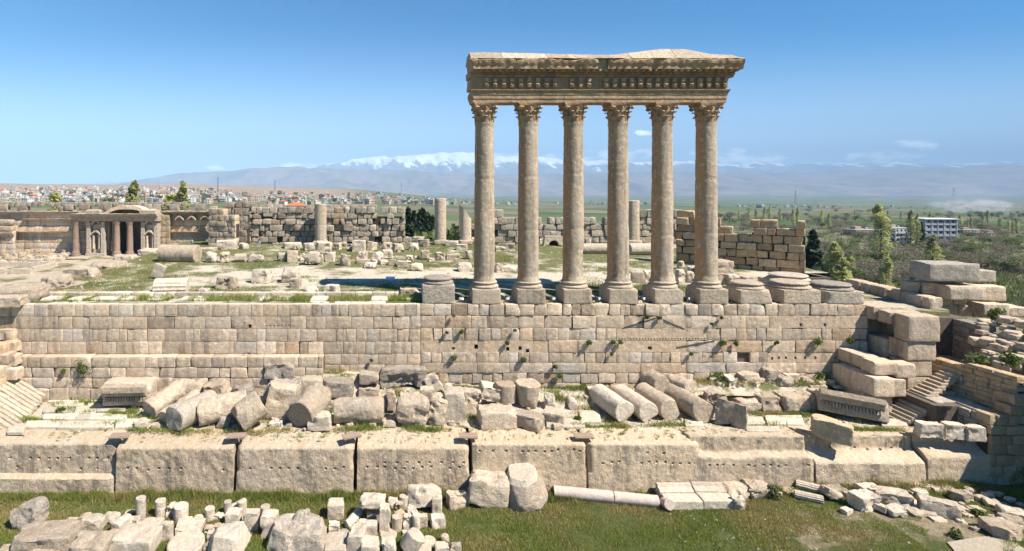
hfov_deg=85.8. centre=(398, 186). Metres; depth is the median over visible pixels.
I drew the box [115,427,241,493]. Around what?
giant foundation block
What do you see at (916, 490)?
stone block
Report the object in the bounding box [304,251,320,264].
stone fragment
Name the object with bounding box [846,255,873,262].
leafy tree
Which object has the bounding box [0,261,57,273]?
stone slab
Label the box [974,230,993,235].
house
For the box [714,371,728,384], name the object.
bush
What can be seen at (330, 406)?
stone fragment
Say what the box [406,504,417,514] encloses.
boulder
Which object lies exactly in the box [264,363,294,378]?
stone block
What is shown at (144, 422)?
stone fragment
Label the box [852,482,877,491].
stone fragment
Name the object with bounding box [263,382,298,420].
stone block
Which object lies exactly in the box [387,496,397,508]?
boulder
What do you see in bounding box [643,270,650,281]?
stone block
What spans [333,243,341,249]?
stone block
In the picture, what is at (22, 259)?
rubble stone
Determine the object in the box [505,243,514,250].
stone block
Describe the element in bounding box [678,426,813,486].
giant foundation block
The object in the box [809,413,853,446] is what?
stone block
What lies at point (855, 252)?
bare tree
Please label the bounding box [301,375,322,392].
stone block
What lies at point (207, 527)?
stone fragment
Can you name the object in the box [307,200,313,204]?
house
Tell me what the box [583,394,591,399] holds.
stone block
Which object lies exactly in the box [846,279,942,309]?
parapet
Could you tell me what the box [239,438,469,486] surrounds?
foundation earth
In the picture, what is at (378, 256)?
stone fragment
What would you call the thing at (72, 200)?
house
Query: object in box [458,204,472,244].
column stump
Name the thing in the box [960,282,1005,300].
stone block
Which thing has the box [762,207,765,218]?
poplar tree
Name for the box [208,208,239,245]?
court end wall
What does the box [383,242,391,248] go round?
stone block
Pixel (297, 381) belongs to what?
stone block
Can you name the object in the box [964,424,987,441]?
stone block
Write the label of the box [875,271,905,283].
bare tree
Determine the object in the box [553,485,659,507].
granite shaft
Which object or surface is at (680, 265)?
boulder
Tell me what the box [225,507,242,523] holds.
stone block
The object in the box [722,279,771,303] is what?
column pedestal
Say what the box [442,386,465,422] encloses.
stone block
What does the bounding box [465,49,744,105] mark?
entablature
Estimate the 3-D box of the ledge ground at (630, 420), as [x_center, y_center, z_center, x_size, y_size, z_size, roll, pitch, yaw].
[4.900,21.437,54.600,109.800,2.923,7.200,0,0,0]
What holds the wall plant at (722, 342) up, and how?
attached to the podium wall at (167, 343)
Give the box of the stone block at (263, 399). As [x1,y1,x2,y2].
[258,396,266,405]
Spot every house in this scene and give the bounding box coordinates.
[2,198,11,201]
[8,194,19,201]
[21,197,33,201]
[43,198,51,202]
[65,199,81,201]
[77,194,86,198]
[88,194,98,200]
[137,194,149,201]
[153,197,161,201]
[187,195,195,203]
[220,195,229,201]
[249,198,256,203]
[279,200,287,204]
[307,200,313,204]
[364,198,372,203]
[843,226,876,234]
[879,224,908,241]
[900,235,915,244]
[958,227,982,233]
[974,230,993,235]
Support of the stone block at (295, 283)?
on the terrace ground at (549, 277)
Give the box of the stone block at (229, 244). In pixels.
[216,239,237,249]
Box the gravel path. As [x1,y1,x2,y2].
[947,536,1023,550]
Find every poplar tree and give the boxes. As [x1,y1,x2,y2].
[47,192,63,209]
[125,180,140,201]
[162,193,174,209]
[171,180,191,209]
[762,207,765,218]
[767,206,771,218]
[791,208,795,225]
[795,207,799,222]
[820,211,823,225]
[821,241,844,280]
[826,213,830,225]
[830,257,852,281]
[847,251,855,267]
[867,203,895,261]
[877,257,894,286]
[905,210,915,243]
[912,213,921,242]
[924,234,944,280]
[958,215,962,228]
[986,210,989,222]
[997,216,1002,229]
[1006,219,1010,231]
[1010,221,1015,232]
[1015,219,1019,232]
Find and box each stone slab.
[0,261,57,273]
[0,544,10,550]
[27,259,43,261]
[44,257,64,261]
[65,257,89,258]
[68,530,114,550]
[72,281,88,286]
[110,513,132,529]
[111,523,162,550]
[150,263,166,277]
[201,247,217,251]
[283,242,301,248]
[324,531,348,550]
[347,523,366,550]
[356,259,370,263]
[394,509,404,521]
[412,236,423,240]
[445,240,458,245]
[456,244,467,250]
[495,246,505,250]
[706,376,718,382]
[809,385,827,388]
[829,384,844,388]
[870,485,913,504]
[916,493,961,519]
[923,480,952,491]
[927,515,947,522]
[995,504,1023,519]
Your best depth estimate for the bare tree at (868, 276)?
185.84 m
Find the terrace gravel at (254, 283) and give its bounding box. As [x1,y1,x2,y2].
[65,244,687,292]
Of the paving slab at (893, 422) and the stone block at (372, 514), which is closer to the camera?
the stone block at (372, 514)
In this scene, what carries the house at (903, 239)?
on the valley ground at (596, 210)
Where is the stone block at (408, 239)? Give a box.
[405,236,411,242]
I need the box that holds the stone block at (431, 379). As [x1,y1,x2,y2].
[423,372,442,391]
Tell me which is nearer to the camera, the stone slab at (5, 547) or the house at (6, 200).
the stone slab at (5, 547)
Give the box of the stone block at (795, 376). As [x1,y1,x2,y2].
[782,373,799,380]
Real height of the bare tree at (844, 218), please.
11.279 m
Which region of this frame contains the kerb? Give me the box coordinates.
[49,291,420,296]
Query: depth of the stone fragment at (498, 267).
77.33 m
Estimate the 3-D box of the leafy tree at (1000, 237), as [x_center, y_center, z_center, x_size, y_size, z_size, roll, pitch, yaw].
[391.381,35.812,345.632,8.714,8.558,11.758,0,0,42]
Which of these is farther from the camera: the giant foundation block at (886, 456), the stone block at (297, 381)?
the stone block at (297, 381)
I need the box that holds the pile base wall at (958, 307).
[900,280,1012,317]
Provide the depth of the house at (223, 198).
844.59 m
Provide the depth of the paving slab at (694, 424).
51.36 m
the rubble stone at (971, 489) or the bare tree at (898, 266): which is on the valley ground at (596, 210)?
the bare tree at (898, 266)
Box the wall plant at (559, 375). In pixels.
[556,373,562,378]
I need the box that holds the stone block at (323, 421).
[307,410,332,431]
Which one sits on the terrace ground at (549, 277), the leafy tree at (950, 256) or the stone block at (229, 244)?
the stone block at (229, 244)
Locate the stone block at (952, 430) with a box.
[940,421,964,439]
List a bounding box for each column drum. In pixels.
[142,379,184,418]
[157,244,201,261]
[158,390,199,423]
[166,390,217,430]
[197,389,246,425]
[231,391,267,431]
[288,382,331,426]
[333,396,383,423]
[344,507,362,529]
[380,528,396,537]
[400,527,424,550]
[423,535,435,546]
[495,380,515,404]
[515,378,540,408]
[567,397,577,409]
[583,243,606,253]
[589,384,633,422]
[610,384,657,421]
[629,243,650,254]
[634,382,679,420]
[639,369,668,392]
[660,497,674,510]
[663,373,696,393]
[664,383,713,422]
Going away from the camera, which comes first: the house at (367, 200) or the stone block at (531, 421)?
the stone block at (531, 421)
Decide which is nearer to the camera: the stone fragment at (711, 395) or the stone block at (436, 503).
the stone block at (436, 503)
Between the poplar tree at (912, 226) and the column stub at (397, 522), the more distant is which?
the poplar tree at (912, 226)
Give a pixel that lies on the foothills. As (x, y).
(969, 181)
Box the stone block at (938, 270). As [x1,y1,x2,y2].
[909,260,979,281]
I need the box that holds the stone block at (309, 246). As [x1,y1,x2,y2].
[303,242,314,250]
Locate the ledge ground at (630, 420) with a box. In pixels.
[16,373,914,427]
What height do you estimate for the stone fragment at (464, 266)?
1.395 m
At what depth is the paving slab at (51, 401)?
56.66 m
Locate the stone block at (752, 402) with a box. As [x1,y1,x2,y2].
[726,396,761,411]
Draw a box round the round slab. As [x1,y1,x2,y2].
[167,529,204,550]
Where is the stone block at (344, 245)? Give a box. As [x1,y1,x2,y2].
[341,242,346,248]
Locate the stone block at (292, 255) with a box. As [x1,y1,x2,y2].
[286,250,297,261]
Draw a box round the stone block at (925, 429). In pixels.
[913,420,943,439]
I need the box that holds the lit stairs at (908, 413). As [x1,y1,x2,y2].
[889,399,943,425]
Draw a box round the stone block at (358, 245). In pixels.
[352,240,365,251]
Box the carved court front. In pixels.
[0,205,217,255]
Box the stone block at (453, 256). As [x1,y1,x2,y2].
[445,253,459,259]
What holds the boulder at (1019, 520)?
on the lawn at (937, 535)
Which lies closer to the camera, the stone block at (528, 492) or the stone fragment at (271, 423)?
the stone block at (528, 492)
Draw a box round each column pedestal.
[421,274,454,303]
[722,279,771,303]
[758,271,810,283]
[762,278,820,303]
[809,279,863,303]
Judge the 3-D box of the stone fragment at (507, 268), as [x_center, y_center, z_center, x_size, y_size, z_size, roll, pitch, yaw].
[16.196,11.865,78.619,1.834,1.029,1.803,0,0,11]
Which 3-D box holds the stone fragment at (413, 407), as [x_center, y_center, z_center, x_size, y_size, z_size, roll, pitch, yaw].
[1.370,21.422,52.057,3.377,3.132,2.699,0,0,0]
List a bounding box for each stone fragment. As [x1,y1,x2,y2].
[32,548,58,550]
[77,512,91,520]
[81,513,107,530]
[132,515,140,523]
[133,417,150,429]
[139,517,164,523]
[161,520,173,540]
[165,501,176,517]
[175,517,205,534]
[203,378,231,393]
[203,540,209,550]
[204,524,214,532]
[208,521,251,550]
[215,275,239,289]
[216,416,230,427]
[237,242,248,248]
[251,269,273,283]
[267,513,326,550]
[268,421,275,426]
[281,266,299,282]
[293,244,300,249]
[299,253,304,260]
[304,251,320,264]
[304,286,318,291]
[316,241,332,252]
[325,399,334,410]
[339,254,350,265]
[347,244,352,249]
[356,250,367,259]
[356,518,366,524]
[367,241,377,249]
[371,251,383,260]
[379,365,426,387]
[381,536,395,550]
[383,417,396,427]
[392,243,403,251]
[395,390,429,425]
[399,287,418,295]
[403,513,411,529]
[406,255,412,261]
[407,483,441,507]
[409,243,418,250]
[419,544,431,550]
[427,396,447,425]
[434,252,445,259]
[446,489,468,510]
[457,262,472,271]
[463,387,481,415]
[467,469,509,507]
[494,263,503,272]
[503,265,515,271]
[544,392,555,406]
[674,269,685,284]
[702,388,726,404]
[714,398,747,429]
[718,275,726,284]
[722,481,749,499]
[724,374,738,388]
[730,494,746,509]
[760,367,778,381]
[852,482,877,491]
[947,488,973,502]
[958,504,970,513]
[977,515,1022,540]
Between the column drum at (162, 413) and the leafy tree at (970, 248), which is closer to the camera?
the column drum at (162, 413)
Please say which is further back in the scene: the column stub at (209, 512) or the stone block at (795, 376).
the stone block at (795, 376)
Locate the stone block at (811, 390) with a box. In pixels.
[806,388,817,394]
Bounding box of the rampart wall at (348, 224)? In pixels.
[250,204,405,243]
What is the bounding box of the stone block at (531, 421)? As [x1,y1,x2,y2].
[516,409,544,432]
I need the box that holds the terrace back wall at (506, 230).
[471,209,680,243]
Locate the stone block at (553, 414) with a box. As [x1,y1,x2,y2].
[543,405,564,423]
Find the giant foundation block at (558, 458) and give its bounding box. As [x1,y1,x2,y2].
[468,427,585,491]
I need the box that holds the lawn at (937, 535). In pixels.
[0,485,1023,550]
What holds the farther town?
on the valley ground at (596, 210)
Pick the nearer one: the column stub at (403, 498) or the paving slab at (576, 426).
the column stub at (403, 498)
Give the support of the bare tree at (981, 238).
on the valley ground at (596, 210)
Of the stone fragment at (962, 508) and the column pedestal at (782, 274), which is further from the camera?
the column pedestal at (782, 274)
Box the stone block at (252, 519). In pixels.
[244,508,259,532]
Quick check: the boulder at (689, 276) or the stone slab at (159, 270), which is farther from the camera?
the stone slab at (159, 270)
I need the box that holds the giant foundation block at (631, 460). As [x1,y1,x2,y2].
[578,427,698,492]
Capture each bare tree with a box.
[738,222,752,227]
[775,212,791,217]
[808,215,825,222]
[819,240,840,251]
[829,227,852,234]
[837,220,858,226]
[840,214,854,220]
[844,246,866,257]
[850,257,878,268]
[853,229,867,237]
[854,266,879,280]
[855,261,876,278]
[856,257,907,280]
[859,243,899,251]
[861,249,906,259]
[863,266,884,280]
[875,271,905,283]
[875,271,907,282]
[882,263,907,272]
[885,246,911,261]
[893,252,933,262]
[893,264,911,277]
[895,262,916,279]
[896,247,917,260]
[897,246,922,253]
[903,246,930,258]
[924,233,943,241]
[926,240,956,247]
[934,248,960,257]
[939,234,963,242]
[945,244,958,252]
[947,254,990,268]
[956,251,982,259]
[961,249,994,260]
[962,254,1006,266]
[972,228,989,234]
[972,232,996,243]
[981,238,1016,253]
[987,224,1005,231]
[987,247,1014,256]
[989,253,1023,262]
[993,230,1011,235]
[1001,262,1023,272]
[1004,244,1023,252]
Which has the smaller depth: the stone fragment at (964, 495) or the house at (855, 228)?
the stone fragment at (964, 495)
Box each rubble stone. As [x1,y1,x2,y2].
[19,258,26,261]
[34,251,41,255]
[151,422,161,428]
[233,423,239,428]
[283,423,291,429]
[448,420,454,425]
[552,423,562,429]
[752,381,760,387]
[804,379,813,385]
[826,379,834,384]
[954,518,967,523]
[963,486,976,492]
[969,525,980,531]
[973,494,987,501]
[980,491,995,498]
[992,491,1004,496]
[1003,496,1015,501]
[1015,502,1023,506]
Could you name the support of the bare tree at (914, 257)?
on the valley ground at (596, 210)
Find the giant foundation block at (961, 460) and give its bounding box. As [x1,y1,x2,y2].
[899,426,1023,484]
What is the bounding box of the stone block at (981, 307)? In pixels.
[967,300,1008,314]
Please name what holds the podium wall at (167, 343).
on the ledge earth
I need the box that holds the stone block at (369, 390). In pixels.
[358,384,379,396]
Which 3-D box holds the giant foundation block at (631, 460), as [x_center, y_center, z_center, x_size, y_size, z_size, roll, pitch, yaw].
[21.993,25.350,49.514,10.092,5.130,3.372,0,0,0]
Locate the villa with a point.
(296, 205)
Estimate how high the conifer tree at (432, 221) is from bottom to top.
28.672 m
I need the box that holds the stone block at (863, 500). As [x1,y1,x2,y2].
[846,489,881,511]
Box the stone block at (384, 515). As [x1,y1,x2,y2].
[379,502,390,533]
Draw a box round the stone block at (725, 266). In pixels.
[718,259,733,274]
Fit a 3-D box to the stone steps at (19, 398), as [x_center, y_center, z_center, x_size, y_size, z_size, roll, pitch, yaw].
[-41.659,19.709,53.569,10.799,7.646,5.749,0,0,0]
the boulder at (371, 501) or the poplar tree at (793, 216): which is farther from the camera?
the poplar tree at (793, 216)
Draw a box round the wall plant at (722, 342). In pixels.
[718,339,726,346]
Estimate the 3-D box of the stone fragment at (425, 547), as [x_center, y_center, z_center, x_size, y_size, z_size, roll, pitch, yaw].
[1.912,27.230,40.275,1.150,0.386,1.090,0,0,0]
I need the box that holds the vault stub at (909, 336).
[864,301,939,389]
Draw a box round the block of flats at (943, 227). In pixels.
[917,218,958,241]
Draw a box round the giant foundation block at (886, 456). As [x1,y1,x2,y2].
[790,426,925,484]
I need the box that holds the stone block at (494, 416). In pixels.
[476,403,516,429]
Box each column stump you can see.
[313,204,327,245]
[433,198,447,244]
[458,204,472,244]
[628,200,641,242]
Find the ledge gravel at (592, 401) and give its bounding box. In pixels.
[41,375,872,426]
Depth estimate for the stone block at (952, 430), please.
48.24 m
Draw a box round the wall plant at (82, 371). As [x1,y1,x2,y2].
[72,360,92,378]
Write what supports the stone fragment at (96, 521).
on the lawn at (937, 535)
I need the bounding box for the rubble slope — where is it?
[968,315,1023,375]
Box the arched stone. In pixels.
[542,236,562,245]
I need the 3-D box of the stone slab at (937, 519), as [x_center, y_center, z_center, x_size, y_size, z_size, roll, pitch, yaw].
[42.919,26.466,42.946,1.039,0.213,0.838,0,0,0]
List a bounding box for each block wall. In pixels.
[676,210,805,273]
[931,357,1023,409]
[936,308,1023,361]
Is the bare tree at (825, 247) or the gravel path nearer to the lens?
the gravel path
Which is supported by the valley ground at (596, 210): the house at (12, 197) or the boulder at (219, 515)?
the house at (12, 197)
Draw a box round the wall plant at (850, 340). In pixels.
[846,337,855,344]
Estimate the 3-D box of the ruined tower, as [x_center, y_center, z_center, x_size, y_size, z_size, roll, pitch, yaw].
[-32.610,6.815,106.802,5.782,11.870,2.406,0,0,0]
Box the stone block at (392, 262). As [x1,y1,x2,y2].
[388,259,396,265]
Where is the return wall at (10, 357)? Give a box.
[0,328,23,386]
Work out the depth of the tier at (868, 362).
53.58 m
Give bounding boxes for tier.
[832,362,905,412]
[838,347,915,377]
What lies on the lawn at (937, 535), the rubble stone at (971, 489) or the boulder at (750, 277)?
the rubble stone at (971, 489)
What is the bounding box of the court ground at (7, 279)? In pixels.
[0,251,139,287]
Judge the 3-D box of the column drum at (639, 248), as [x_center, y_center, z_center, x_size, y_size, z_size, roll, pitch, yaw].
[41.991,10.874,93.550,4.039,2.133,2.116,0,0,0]
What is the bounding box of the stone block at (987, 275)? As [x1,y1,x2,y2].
[980,269,995,281]
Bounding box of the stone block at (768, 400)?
[754,391,781,411]
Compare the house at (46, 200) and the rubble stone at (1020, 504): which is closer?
the rubble stone at (1020, 504)
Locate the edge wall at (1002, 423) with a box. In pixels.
[976,390,1023,484]
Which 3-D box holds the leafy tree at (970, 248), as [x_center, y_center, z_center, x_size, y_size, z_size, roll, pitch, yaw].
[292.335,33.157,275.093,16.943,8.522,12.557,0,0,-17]
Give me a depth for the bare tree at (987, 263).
222.26 m
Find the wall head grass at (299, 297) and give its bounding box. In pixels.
[52,292,421,301]
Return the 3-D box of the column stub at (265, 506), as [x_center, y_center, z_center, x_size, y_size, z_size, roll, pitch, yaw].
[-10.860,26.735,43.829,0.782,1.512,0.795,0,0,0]
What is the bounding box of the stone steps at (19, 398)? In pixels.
[0,379,44,429]
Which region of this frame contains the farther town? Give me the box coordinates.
[0,186,893,207]
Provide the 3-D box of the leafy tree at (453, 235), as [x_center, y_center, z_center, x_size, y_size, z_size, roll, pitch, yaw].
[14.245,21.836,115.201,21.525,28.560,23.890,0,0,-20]
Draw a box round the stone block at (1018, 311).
[1002,303,1023,316]
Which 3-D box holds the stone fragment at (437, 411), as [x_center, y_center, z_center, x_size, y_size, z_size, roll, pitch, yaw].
[3.645,21.654,51.944,2.388,2.604,1.610,0,0,0]
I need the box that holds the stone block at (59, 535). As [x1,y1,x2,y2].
[10,518,86,550]
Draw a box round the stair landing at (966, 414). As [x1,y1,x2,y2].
[906,390,989,441]
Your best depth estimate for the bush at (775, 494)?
46.29 m
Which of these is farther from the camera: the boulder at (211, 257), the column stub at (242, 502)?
the boulder at (211, 257)
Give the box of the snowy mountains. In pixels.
[74,152,1023,183]
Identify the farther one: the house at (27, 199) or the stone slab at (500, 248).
the house at (27, 199)
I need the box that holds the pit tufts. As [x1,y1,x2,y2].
[49,425,921,439]
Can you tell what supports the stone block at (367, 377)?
on the ledge ground at (630, 420)
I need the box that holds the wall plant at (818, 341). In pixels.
[813,336,822,345]
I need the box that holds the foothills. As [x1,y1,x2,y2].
[119,165,1023,195]
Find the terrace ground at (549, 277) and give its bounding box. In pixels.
[30,241,826,302]
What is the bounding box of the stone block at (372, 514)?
[367,509,379,523]
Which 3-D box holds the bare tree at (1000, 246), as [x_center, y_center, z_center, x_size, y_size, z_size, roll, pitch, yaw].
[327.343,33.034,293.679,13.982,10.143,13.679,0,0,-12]
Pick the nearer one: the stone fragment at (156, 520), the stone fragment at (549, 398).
the stone fragment at (156, 520)
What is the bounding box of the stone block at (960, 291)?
[932,283,986,300]
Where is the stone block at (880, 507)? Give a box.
[873,503,886,513]
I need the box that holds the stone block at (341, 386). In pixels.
[323,376,353,397]
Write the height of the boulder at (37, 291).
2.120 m
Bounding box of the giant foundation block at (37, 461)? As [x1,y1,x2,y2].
[0,427,128,493]
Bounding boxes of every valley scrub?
[718,208,1023,317]
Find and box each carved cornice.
[99,377,156,405]
[815,388,889,422]
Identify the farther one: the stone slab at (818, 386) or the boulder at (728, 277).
the boulder at (728, 277)
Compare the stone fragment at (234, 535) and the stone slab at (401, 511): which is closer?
the stone fragment at (234, 535)
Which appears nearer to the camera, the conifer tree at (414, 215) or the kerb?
the kerb
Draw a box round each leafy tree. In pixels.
[414,224,473,243]
[814,222,825,227]
[828,244,859,254]
[829,267,868,277]
[836,240,859,246]
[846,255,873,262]
[849,238,861,242]
[868,251,896,261]
[878,259,920,264]
[898,242,925,250]
[919,253,972,260]
[951,237,977,244]
[952,244,986,253]
[960,232,981,238]
[966,241,991,249]
[979,255,1023,271]
[985,237,999,242]
[998,235,1016,242]
[1001,237,1023,245]
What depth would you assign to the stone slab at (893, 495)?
45.02 m
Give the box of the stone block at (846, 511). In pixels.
[839,506,852,515]
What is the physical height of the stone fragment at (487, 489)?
2.687 m
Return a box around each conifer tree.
[405,206,415,236]
[411,210,420,235]
[417,214,422,235]
[419,207,429,239]
[425,212,432,238]
[430,215,434,238]
[805,229,830,276]
[918,222,927,242]
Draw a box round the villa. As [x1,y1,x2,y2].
[285,203,305,206]
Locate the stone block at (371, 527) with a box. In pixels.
[365,520,376,535]
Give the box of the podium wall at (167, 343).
[0,296,867,401]
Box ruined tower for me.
[220,191,249,243]
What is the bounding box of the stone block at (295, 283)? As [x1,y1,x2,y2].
[289,278,301,288]
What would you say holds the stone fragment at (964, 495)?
on the lawn at (937, 535)
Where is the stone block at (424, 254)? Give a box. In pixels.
[421,250,429,259]
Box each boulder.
[0,282,50,301]
[10,496,49,529]
[40,273,74,288]
[63,265,102,277]
[90,260,127,269]
[105,511,120,523]
[112,254,138,260]
[125,509,135,513]
[137,248,157,255]
[183,378,205,395]
[194,514,203,517]
[197,287,209,291]
[205,251,217,262]
[214,512,224,519]
[220,251,229,262]
[231,382,253,394]
[248,254,263,261]
[277,252,286,260]
[293,508,310,524]
[343,371,359,377]
[359,492,385,509]
[364,262,376,267]
[378,259,387,264]
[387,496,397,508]
[394,499,402,508]
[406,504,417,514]
[410,263,422,270]
[441,533,448,542]
[449,541,461,550]
[465,250,472,258]
[677,261,684,268]
[685,271,693,282]
[687,265,694,271]
[723,273,739,284]
[738,275,757,280]
[740,478,772,498]
[775,374,794,386]
[780,486,793,493]
[818,484,842,501]
[825,483,848,492]
[884,503,907,517]
[901,504,936,517]
[968,505,985,511]
[981,497,1000,506]
[996,512,1023,524]
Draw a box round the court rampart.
[0,201,208,212]
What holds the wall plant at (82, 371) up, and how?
attached to the podium wall at (167, 343)
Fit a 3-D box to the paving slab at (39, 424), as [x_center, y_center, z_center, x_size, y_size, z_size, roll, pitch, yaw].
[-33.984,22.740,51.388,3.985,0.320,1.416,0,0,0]
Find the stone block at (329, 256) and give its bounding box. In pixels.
[324,252,335,261]
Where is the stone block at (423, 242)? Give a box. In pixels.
[417,239,429,246]
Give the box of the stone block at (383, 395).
[378,393,386,408]
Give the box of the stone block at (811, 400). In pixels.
[794,390,816,411]
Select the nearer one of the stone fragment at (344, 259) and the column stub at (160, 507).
the column stub at (160, 507)
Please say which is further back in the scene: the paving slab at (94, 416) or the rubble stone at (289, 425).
the paving slab at (94, 416)
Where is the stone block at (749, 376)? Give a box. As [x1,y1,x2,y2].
[736,371,760,382]
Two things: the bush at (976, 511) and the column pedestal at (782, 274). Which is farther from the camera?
the column pedestal at (782, 274)
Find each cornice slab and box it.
[655,482,704,509]
[690,481,735,509]
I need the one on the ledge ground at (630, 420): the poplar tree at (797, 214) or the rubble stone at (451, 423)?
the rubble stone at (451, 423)
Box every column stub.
[136,495,145,520]
[155,497,165,516]
[173,501,188,522]
[205,505,214,521]
[224,499,231,513]
[237,498,246,516]
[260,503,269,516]
[392,513,401,532]
[399,494,407,509]
[412,512,419,529]
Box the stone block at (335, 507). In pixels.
[327,497,343,520]
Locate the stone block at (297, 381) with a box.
[267,376,303,396]
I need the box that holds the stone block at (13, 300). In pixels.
[0,294,31,307]
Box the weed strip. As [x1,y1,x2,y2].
[0,475,1003,510]
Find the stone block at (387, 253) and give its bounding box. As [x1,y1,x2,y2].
[382,249,392,258]
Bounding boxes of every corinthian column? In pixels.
[469,102,500,303]
[511,102,545,303]
[555,102,591,303]
[599,102,637,303]
[642,102,682,303]
[685,102,727,303]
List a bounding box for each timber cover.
[108,432,131,439]
[226,432,246,439]
[341,431,361,440]
[459,433,477,439]
[573,433,594,439]
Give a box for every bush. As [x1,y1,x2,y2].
[55,406,65,413]
[573,415,581,420]
[708,372,723,381]
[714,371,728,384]
[765,483,781,500]
[815,372,833,386]
[947,526,963,539]
[961,350,990,365]
[969,508,987,516]
[986,308,1006,322]
[996,350,1023,368]
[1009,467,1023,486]
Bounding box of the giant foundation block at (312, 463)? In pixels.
[236,427,355,493]
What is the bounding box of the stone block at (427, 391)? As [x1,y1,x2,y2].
[420,386,434,401]
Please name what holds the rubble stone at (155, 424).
on the ledge ground at (630, 420)
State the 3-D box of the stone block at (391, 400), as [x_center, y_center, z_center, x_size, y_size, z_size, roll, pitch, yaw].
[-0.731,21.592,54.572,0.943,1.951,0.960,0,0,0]
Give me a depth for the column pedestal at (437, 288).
58.16 m
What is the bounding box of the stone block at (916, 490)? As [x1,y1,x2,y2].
[910,487,928,494]
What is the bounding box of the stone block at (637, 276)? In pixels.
[630,271,644,282]
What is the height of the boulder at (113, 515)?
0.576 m
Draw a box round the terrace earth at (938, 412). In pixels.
[805,273,987,422]
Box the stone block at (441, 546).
[435,541,448,550]
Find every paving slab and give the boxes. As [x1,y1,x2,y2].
[7,426,24,434]
[25,420,59,429]
[43,407,67,413]
[43,413,63,419]
[48,400,86,403]
[54,402,83,407]
[57,420,113,429]
[62,413,78,419]
[74,405,96,413]
[75,414,90,419]
[88,403,102,406]
[90,413,110,419]
[96,406,125,412]
[109,414,126,420]
[115,418,138,429]
[546,418,584,429]
[579,410,600,423]
[684,419,703,427]
[731,416,764,425]
[746,426,780,431]
[765,415,804,425]
[881,418,907,427]
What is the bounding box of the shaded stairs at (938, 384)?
[909,370,960,396]
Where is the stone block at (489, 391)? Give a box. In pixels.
[478,380,500,403]
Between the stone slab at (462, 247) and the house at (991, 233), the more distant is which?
the house at (991, 233)
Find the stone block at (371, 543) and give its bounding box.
[361,535,379,550]
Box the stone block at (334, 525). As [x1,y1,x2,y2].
[329,520,339,531]
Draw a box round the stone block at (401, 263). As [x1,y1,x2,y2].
[397,260,407,266]
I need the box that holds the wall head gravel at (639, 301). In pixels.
[459,295,776,302]
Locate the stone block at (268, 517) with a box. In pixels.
[260,509,278,538]
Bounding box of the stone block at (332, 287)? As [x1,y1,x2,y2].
[324,284,340,291]
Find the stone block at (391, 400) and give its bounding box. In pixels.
[387,389,395,410]
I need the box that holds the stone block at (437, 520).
[430,513,445,529]
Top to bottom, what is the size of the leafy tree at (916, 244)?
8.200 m
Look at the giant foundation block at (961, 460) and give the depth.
47.98 m
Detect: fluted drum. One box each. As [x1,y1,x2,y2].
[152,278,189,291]
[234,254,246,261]
[794,489,823,503]
[796,480,822,494]
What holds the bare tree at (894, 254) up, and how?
on the valley ground at (596, 210)
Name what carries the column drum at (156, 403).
on the ledge ground at (630, 420)
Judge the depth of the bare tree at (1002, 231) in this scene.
422.51 m
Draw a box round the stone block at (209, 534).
[206,529,214,542]
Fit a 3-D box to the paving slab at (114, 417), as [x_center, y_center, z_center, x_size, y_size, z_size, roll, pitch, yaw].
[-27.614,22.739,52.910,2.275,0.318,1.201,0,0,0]
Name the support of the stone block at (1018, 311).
on the pile base wall at (958, 307)
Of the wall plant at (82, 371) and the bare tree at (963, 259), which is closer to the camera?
the wall plant at (82, 371)
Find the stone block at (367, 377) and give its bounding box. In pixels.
[359,370,378,384]
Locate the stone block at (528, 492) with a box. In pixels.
[507,463,547,512]
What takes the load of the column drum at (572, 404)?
on the ledge ground at (630, 420)
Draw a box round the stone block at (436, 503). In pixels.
[431,494,441,512]
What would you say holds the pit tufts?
on the giant foundation block at (886, 456)
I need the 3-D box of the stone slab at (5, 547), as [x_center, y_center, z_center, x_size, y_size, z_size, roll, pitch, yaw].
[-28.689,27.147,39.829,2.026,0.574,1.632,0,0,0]
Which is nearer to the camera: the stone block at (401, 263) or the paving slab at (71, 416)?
the paving slab at (71, 416)
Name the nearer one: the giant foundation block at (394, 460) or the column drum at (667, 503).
the column drum at (667, 503)
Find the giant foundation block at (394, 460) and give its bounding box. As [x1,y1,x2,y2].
[357,427,469,492]
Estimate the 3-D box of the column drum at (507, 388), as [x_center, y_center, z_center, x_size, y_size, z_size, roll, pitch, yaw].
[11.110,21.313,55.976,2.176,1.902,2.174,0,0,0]
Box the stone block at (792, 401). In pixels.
[772,390,806,412]
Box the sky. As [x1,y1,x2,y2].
[0,0,1023,183]
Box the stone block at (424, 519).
[419,513,427,527]
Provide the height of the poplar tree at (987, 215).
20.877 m
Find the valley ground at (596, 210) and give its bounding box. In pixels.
[0,183,1023,333]
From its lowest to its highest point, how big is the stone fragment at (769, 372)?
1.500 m

